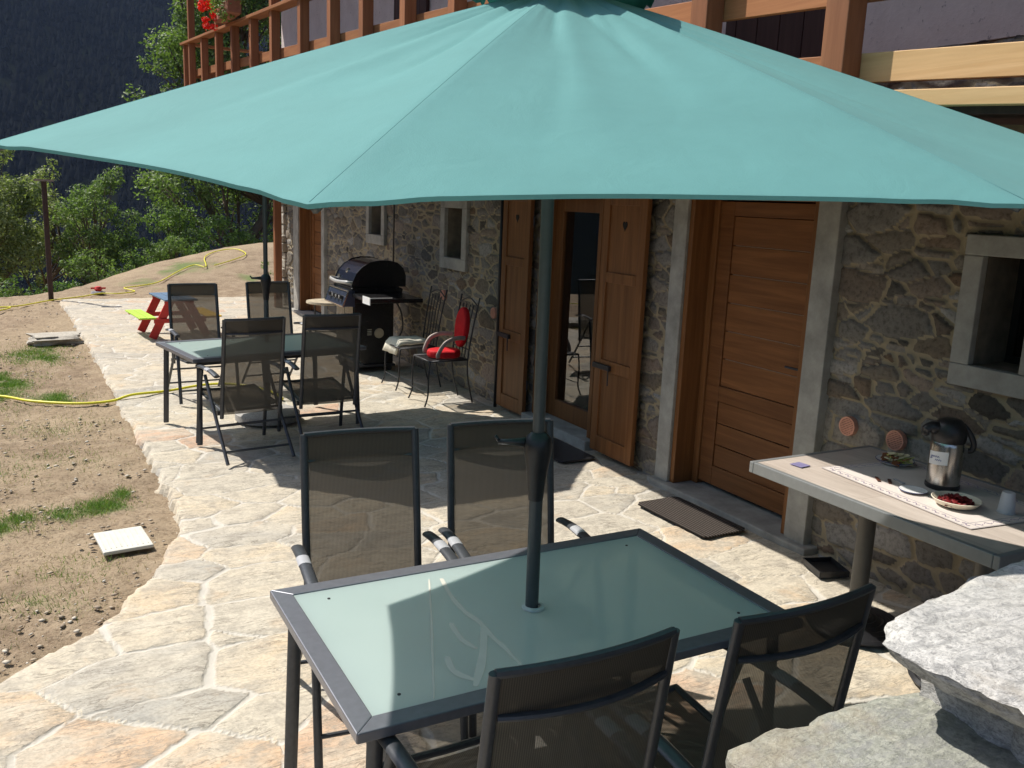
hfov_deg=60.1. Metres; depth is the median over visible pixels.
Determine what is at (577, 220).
french window
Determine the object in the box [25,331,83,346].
flat stone
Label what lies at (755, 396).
door
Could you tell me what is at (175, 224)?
broadleaf tree
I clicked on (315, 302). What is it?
round side table
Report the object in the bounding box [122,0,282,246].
broadleaf tree
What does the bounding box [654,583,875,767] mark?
folding chair
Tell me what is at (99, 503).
grass
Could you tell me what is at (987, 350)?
window
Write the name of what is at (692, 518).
doormat
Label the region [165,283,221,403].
folding chair
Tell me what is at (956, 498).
meat slices
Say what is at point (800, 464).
paper card
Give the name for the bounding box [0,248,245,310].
garden hose
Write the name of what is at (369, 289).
gas barbecue
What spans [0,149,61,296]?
broadleaf tree
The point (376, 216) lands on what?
window
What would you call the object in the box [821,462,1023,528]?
table runner
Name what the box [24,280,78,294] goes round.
shrub
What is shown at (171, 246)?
shrub
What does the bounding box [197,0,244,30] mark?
geranium
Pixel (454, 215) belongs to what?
window
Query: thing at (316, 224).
door
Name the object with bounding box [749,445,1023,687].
side table
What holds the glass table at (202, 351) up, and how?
on the patio
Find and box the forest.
[0,0,280,295]
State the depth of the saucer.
4.07 m
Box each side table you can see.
[306,299,336,313]
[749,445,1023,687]
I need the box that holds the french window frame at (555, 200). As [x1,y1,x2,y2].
[532,199,604,438]
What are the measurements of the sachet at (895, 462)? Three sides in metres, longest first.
0.068 x 0.038 x 0.005 m
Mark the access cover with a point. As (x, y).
(117, 541)
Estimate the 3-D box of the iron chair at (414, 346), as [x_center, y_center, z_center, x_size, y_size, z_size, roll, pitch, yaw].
[-1.048,-0.500,9.454,0.576,1.053,0.437,-4,13,-28]
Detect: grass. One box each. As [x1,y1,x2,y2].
[0,340,143,648]
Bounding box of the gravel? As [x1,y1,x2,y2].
[0,299,169,670]
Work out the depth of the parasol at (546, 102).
1.67 m
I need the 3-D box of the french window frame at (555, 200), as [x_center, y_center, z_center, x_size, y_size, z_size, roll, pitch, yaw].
[0.548,-0.627,7.661,0.210,2.008,0.980,-4,13,-28]
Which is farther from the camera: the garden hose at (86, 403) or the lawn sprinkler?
the lawn sprinkler
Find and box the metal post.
[34,179,53,299]
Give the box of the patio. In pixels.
[0,296,922,767]
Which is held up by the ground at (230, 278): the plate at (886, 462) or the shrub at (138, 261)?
the shrub at (138, 261)
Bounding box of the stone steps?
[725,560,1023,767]
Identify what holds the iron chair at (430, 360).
on the patio
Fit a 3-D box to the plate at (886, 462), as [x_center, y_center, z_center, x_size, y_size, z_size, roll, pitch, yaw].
[1.949,0.394,4.510,0.186,0.024,0.186,-4,13,-28]
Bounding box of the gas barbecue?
[324,256,422,369]
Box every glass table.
[156,333,365,444]
[270,528,783,767]
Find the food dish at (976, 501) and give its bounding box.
[931,491,982,509]
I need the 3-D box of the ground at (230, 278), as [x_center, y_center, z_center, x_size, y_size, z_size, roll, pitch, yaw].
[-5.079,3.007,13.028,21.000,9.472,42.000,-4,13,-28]
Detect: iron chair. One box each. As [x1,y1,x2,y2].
[381,286,447,390]
[408,294,480,406]
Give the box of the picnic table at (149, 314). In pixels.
[125,292,221,339]
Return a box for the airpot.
[921,417,976,491]
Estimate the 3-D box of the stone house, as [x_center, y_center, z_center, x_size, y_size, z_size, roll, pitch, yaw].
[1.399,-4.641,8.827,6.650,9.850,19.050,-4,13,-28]
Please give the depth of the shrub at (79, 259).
20.57 m
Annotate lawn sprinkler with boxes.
[90,286,105,293]
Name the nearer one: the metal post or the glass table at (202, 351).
the glass table at (202, 351)
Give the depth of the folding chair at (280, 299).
9.21 m
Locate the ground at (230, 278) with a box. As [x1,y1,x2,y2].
[0,243,283,682]
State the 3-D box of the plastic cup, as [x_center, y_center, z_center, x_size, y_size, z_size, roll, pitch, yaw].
[2.135,0.510,3.814,0.076,0.092,0.076,-4,13,-28]
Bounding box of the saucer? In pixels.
[898,485,927,493]
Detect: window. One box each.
[366,205,386,245]
[439,201,470,271]
[547,199,600,429]
[947,234,1023,399]
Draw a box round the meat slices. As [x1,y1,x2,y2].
[935,493,974,505]
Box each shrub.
[0,272,34,296]
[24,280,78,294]
[69,247,125,283]
[112,233,156,270]
[146,235,196,262]
[188,212,254,253]
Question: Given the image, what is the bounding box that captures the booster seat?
[422,307,469,358]
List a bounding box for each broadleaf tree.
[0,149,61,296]
[3,157,109,293]
[50,164,143,289]
[119,199,214,270]
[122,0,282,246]
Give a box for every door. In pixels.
[312,211,320,311]
[337,305,352,313]
[699,201,815,514]
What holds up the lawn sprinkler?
on the ground at (230, 278)
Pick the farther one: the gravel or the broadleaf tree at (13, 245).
the broadleaf tree at (13, 245)
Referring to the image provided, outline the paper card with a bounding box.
[791,462,810,467]
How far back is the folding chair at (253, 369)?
6.60 m
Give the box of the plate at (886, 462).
[875,454,914,466]
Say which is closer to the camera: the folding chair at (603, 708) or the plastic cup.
the folding chair at (603, 708)
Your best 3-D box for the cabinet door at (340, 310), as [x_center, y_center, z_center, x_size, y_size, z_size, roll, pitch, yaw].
[-1.964,-0.623,10.318,0.034,0.630,0.610,-4,13,-28]
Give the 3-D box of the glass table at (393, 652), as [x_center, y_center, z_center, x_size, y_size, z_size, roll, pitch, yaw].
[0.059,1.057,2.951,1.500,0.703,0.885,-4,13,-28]
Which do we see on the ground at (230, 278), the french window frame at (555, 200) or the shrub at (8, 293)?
the shrub at (8, 293)
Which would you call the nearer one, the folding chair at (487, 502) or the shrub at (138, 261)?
the folding chair at (487, 502)
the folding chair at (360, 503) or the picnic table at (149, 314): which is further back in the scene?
the picnic table at (149, 314)
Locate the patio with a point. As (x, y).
(180, 660)
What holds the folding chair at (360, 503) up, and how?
on the patio
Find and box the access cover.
[93,526,153,555]
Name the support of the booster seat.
on the iron chair at (430, 360)
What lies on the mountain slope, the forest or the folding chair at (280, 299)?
the forest
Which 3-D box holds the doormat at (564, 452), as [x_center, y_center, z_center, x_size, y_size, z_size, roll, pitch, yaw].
[0.371,0.538,7.259,0.340,0.012,0.660,-4,13,-28]
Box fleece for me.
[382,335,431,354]
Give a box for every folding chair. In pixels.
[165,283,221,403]
[195,316,295,465]
[245,281,301,379]
[277,313,363,434]
[291,426,468,767]
[377,627,679,767]
[438,418,589,737]
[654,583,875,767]
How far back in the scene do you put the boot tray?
5.05 m
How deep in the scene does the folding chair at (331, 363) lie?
6.98 m
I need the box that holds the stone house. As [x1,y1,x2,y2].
[180,0,1023,602]
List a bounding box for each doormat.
[554,438,594,462]
[638,496,744,537]
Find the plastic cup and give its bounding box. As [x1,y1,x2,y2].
[996,490,1015,515]
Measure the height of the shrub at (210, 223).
2.168 m
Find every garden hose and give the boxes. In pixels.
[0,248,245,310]
[0,383,283,404]
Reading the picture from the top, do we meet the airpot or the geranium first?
the geranium
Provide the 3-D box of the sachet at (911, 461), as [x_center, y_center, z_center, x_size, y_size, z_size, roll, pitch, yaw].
[2.005,0.391,4.475,0.038,0.005,0.068,6,36,17]
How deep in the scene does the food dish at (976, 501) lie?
3.86 m
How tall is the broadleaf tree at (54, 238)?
5.989 m
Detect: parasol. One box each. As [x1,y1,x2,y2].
[0,0,1023,753]
[235,195,299,425]
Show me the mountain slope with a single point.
(40, 158)
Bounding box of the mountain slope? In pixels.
[0,0,272,295]
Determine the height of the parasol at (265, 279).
2.913 m
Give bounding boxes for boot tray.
[802,557,849,577]

